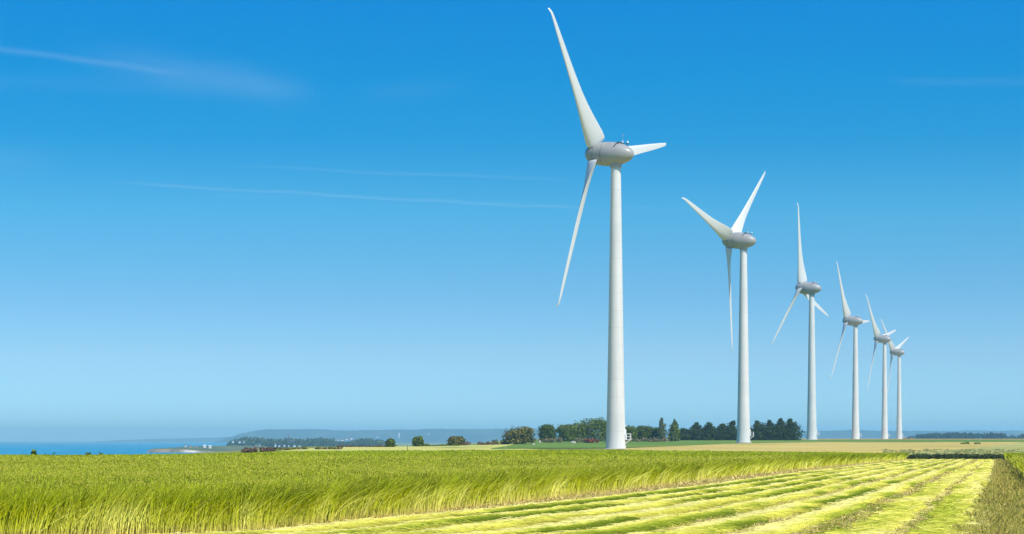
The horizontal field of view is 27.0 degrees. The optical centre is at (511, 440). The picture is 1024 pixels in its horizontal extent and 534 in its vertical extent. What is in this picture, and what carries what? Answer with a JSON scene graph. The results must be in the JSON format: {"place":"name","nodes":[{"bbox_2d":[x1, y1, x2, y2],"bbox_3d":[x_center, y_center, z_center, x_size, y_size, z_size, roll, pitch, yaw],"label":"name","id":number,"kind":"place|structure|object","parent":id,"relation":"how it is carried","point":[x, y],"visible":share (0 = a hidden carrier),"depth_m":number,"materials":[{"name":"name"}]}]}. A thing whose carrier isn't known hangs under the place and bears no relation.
{"place":"outdoors","nodes":[
{"label":"outdoors","id":0,"kind":"place"},
{"bbox_2d":[0,442,254,454],"bbox_3d":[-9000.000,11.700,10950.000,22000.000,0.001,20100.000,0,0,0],"label":"sea","id":1,"kind":"structure","parent":0,"point":[63,448],"depth_m":3571.68,"materials":[{"name":"liquid"}]},
{"bbox_2d":[95,437,227,441],"bbox_3d":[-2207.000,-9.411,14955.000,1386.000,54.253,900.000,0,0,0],"label":"coast","id":2,"kind":"structure","parent":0,"point":[214,439],"depth_m":14707.58},
{"bbox_2d":[147,446,285,451],"bbox_3d":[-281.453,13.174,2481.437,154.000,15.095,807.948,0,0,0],"label":"headland cliff","id":3,"kind":"structure","parent":0,"point":[206,449],"depth_m":2128.96,"materials":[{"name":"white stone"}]},
{"bbox_2d":[285,444,545,451],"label":"barley field","id":4,"kind":"structure","parent":0,"point":[463,447],"depth_m":481.04,"materials":[{"name":"beige plant"}]},
{"bbox_2d":[0,0,1023,441],"label":"sky","id":5,"kind":"structure","parent":0,"point":[219,218],"materials":[{"name":"blue"}]},
{"bbox_2d":[72,439,1023,532],"bbox_3d":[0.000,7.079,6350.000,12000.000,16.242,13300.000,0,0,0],"label":"ground","id":6,"kind":"structure","parent":0,"point":[398,444],"depth_m":1170.91,"materials":[{"name":"green plant"}]},
{"bbox_2d":[241,446,275,452],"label":"hedge","id":7,"kind":"object","parent":6,"relation":"on","point":[255,449],"visible":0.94,"depth_m":419.43,"materials":[{"name":"plant"}]},
{"bbox_2d":[287,434,293,442],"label":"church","id":8,"kind":"structure","parent":6,"relation":"on","point":[289,440],"depth_m":2958.40,"materials":[{"name":"stone"}]},
{"bbox_2d":[226,436,385,446],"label":"wood","id":9,"kind":"object","parent":6,"relation":"on","point":[310,442],"visible":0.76,"depth_m":3017.45,"materials":[{"name":"green plant"}]},
{"bbox_2d":[273,446,342,449],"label":"hedge","id":10,"kind":"object","parent":6,"relation":"on","point":[302,447],"visible":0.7,"depth_m":449.59,"materials":[{"name":"green plant"}]},
{"bbox_2d":[336,445,385,446],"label":"hedge","id":11,"kind":"object","parent":6,"relation":"on","point":[362,446],"visible":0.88,"depth_m":559.05,"materials":[{"name":"green plant"}]},
{"bbox_2d":[385,438,394,446],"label":"bush","id":12,"kind":"object","parent":6,"relation":"on","point":[390,442],"visible":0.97,"depth_m":559.23,"materials":[{"name":"green plant"}]},
{"bbox_2d":[411,436,424,445],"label":"bush","id":13,"kind":"object","parent":6,"relation":"on","point":[418,441],"visible":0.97,"depth_m":598.98,"materials":[{"name":"green plant"}]},
{"bbox_2d":[385,444,460,445],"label":"hedge","id":14,"kind":"object","parent":6,"relation":"on","point":[438,445],"visible":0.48,"depth_m":610.16,"materials":[{"name":"green plant"}]},
{"bbox_2d":[0,449,908,533],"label":"flax crop","id":15,"kind":"object","parent":6,"relation":"on","point":[112,493],"visible":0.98,"depth_m":50.60,"materials":[{"name":"green plant"}]},
{"bbox_2d":[446,436,465,445],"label":"bush","id":16,"kind":"object","parent":6,"relation":"on","point":[454,440],"visible":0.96,"depth_m":638.24,"materials":[{"name":"green plant"}]},
{"bbox_2d":[461,441,498,444],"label":"scrub","id":17,"kind":"object","parent":6,"relation":"on","point":[481,443],"visible":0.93,"depth_m":639.57,"materials":[{"name":"green plant"}]},
{"bbox_2d":[492,439,508,444],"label":"bush","id":18,"kind":"object","parent":6,"relation":"on","point":[501,442],"visible":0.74,"depth_m":644.74,"materials":[{"name":"green plant"}]},
{"bbox_2d":[584,437,598,442],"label":"bush","id":19,"kind":"object","parent":6,"relation":"on","point":[589,440],"visible":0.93,"depth_m":699.57,"materials":[{"name":"plant"}]},
{"bbox_2d":[548,8,665,448],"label":"wind turbine","id":20,"kind":"object","parent":6,"relation":"on","point":[614,156],"visible":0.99,"depth_m":468.61,"materials":[{"name":"paint"}]},
{"bbox_2d":[771,203,827,439],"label":"wind turbine","id":21,"kind":"object","parent":6,"relation":"on","point":[806,289],"visible":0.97,"depth_m":914.72,"materials":[{"name":"paint"}]},
{"bbox_2d":[830,262,869,439],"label":"wind turbine","id":22,"kind":"object","parent":6,"relation":"on","point":[854,321],"visible":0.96,"depth_m":1166.63,"materials":[{"name":"paint"}]},
{"bbox_2d":[865,294,895,438],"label":"wind turbine","id":23,"kind":"object","parent":6,"relation":"on","point":[884,339],"visible":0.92,"depth_m":1381.66,"materials":[{"name":"paint"}]},
{"bbox_2d":[881,320,908,438],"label":"wind turbine","id":24,"kind":"object","parent":6,"relation":"on","point":[897,351],"visible":0.94,"depth_m":1596.77,"materials":[{"name":"paint"}]},
{"bbox_2d":[907,453,1004,459],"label":"leafy crop","id":25,"kind":"object","parent":6,"relation":"on","point":[956,456],"visible":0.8,"depth_m":239.92,"materials":[{"name":"green plant"}]},
{"bbox_2d":[907,431,1014,438],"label":"wood","id":26,"kind":"object","parent":6,"relation":"on","point":[964,435],"visible":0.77,"depth_m":2915.03,"materials":[{"name":"green plant"}]},
{"bbox_2d":[1002,452,1023,476],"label":"flax crop","id":27,"kind":"object","parent":6,"relation":"on","point":[1015,460],"visible":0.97,"depth_m":120.67,"materials":[{"name":"plant"}]},
{"bbox_2d":[1010,434,1023,438],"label":"wood","id":28,"kind":"object","parent":6,"relation":"on","point":[1020,436],"visible":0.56,"depth_m":2928.93,"materials":[{"name":"green plant"}]},
{"bbox_2d":[138,459,996,533],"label":"cut flax field","id":29,"kind":"structure","parent":0,"point":[670,528],"depth_m":51.65,"materials":[{"name":"plant"}]},
{"bbox_2d":[215,428,1023,442],"bbox_3d":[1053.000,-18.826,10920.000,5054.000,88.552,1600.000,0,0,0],"label":"distant hill","id":30,"kind":"structure","parent":0,"point":[468,435],"depth_m":10533.24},
{"bbox_2d":[491,440,1023,448],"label":"green field","id":31,"kind":"structure","parent":0,"point":[555,444],"depth_m":716.55,"materials":[{"name":"green plant"}]},
{"bbox_2d":[501,425,537,443],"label":"bush","id":32,"kind":"object","parent":31,"relation":"on","point":[521,435],"visible":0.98,"depth_m":637.79,"materials":[{"name":"green plant"}]},
{"bbox_2d":[537,424,555,441],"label":"tree","id":33,"kind":"object","parent":31,"relation":"on","point":[547,431],"visible":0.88,"depth_m":737.94,"materials":[{"name":"green plant"}]},
{"bbox_2d":[541,437,586,442],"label":"scrub","id":34,"kind":"object","parent":31,"relation":"on","point":[551,440],"visible":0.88,"depth_m":714.10,"materials":[{"name":"green plant"}]},
{"bbox_2d":[555,424,578,441],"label":"tree","id":35,"kind":"object","parent":31,"relation":"on","point":[565,432],"visible":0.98,"depth_m":767.64,"materials":[{"name":"green plant"}]},
{"bbox_2d":[571,420,591,438],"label":"tree","id":36,"kind":"object","parent":31,"relation":"on","point":[577,426],"visible":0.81,"depth_m":787.61,"materials":[{"name":"green plant"}]},
{"bbox_2d":[575,416,606,440],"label":"tree","id":37,"kind":"object","parent":31,"relation":"on","point":[595,424],"visible":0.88,"depth_m":787.64,"materials":[{"name":"green plant"}]},
{"bbox_2d":[625,425,638,440],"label":"tree","id":38,"kind":"object","parent":31,"relation":"on","point":[631,432],"visible":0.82,"depth_m":798.24,"materials":[{"name":"green plant"}]},
{"bbox_2d":[636,425,652,440],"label":"tree","id":39,"kind":"object","parent":31,"relation":"on","point":[643,431],"visible":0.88,"depth_m":808.18,"materials":[{"name":"green plant"}]},
{"bbox_2d":[627,437,667,441],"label":"scrub","id":40,"kind":"object","parent":31,"relation":"on","point":[663,439],"visible":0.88,"depth_m":759.76,"materials":[{"name":"green plant"}]},
{"bbox_2d":[647,426,661,439],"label":"tree","id":41,"kind":"object","parent":31,"relation":"on","point":[653,432],"visible":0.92,"depth_m":807.98,"materials":[{"name":"green plant"}]},
{"bbox_2d":[657,417,667,438],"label":"poplar tree","id":42,"kind":"object","parent":31,"relation":"on","point":[662,426],"visible":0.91,"depth_m":804.52,"materials":[{"name":"green plant"}]},
{"bbox_2d":[662,435,677,440],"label":"bush","id":43,"kind":"object","parent":31,"relation":"on","point":[672,438],"visible":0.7,"depth_m":789.54,"materials":[{"name":"green plant"}]},
{"bbox_2d":[666,419,681,440],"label":"tree","id":44,"kind":"object","parent":31,"relation":"on","point":[674,430],"visible":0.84,"depth_m":813.89,"materials":[{"name":"green plant"}]},
{"bbox_2d":[679,428,693,439],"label":"conifer tree","id":45,"kind":"object","parent":31,"relation":"on","point":[684,434],"visible":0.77,"depth_m":857.83,"materials":[{"name":"green plant"}]},
{"bbox_2d":[686,422,707,439],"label":"conifer tree","id":46,"kind":"object","parent":31,"relation":"on","point":[695,431],"visible":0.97,"depth_m":858.37,"materials":[{"name":"green plant"}]},
{"bbox_2d":[699,422,718,439],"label":"conifer tree","id":47,"kind":"object","parent":31,"relation":"on","point":[709,428],"visible":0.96,"depth_m":857.94,"materials":[{"name":"green plant"}]},
{"bbox_2d":[711,423,729,439],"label":"conifer tree","id":48,"kind":"object","parent":31,"relation":"on","point":[721,434],"visible":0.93,"depth_m":857.98,"materials":[{"name":"green plant"}]},
{"bbox_2d":[682,172,764,442],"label":"wind turbine","id":49,"kind":"object","parent":31,"relation":"on","point":[734,236],"visible":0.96,"depth_m":685.75,"materials":[{"name":"paint"}]},
{"bbox_2d":[723,420,736,439],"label":"conifer tree","id":50,"kind":"object","parent":31,"relation":"on","point":[731,427],"visible":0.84,"depth_m":858.36,"materials":[{"name":"green plant"}]},
{"bbox_2d":[750,420,770,439],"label":"conifer tree","id":51,"kind":"object","parent":31,"relation":"on","point":[758,427],"visible":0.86,"depth_m":858.03,"materials":[{"name":"green plant"}]},
{"bbox_2d":[761,419,778,439],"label":"conifer tree","id":52,"kind":"object","parent":31,"relation":"on","point":[768,426],"visible":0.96,"depth_m":858.23,"materials":[{"name":"green plant"}]},
{"bbox_2d":[770,418,787,439],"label":"conifer tree","id":53,"kind":"object","parent":31,"relation":"on","point":[780,424],"visible":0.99,"depth_m":858.05,"materials":[{"name":"green plant"}]},
{"bbox_2d":[779,418,804,439],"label":"conifer tree","id":54,"kind":"object","parent":31,"relation":"on","point":[792,427],"visible":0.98,"depth_m":858.04,"materials":[{"name":"green plant"}]},
{"bbox_2d":[625,442,1018,452],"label":"stubble field","id":55,"kind":"structure","parent":0,"point":[867,447],"depth_m":532.85,"materials":[{"name":"beige plant"}]},
{"bbox_2d":[909,442,1023,454],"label":"grass field","id":56,"kind":"structure","parent":0,"point":[1019,445],"depth_m":456.00,"materials":[{"name":"plant"}]},
{"bbox_2d":[881,448,1023,454],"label":"field weeds","id":57,"kind":"object","parent":56,"relation":"on","point":[959,451],"visible":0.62,"depth_m":353.48,"materials":[{"name":"green plant"}]},
{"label":"farm track","id":58,"kind":"structure","parent":0,"visible":0},
{"bbox_2d":[943,458,1023,533],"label":"track weeds","id":59,"kind":"object","parent":58,"relation":"on","point":[1003,497],"visible":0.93,"depth_m":51.63,"materials":[{"name":"green plant"}]}
]}

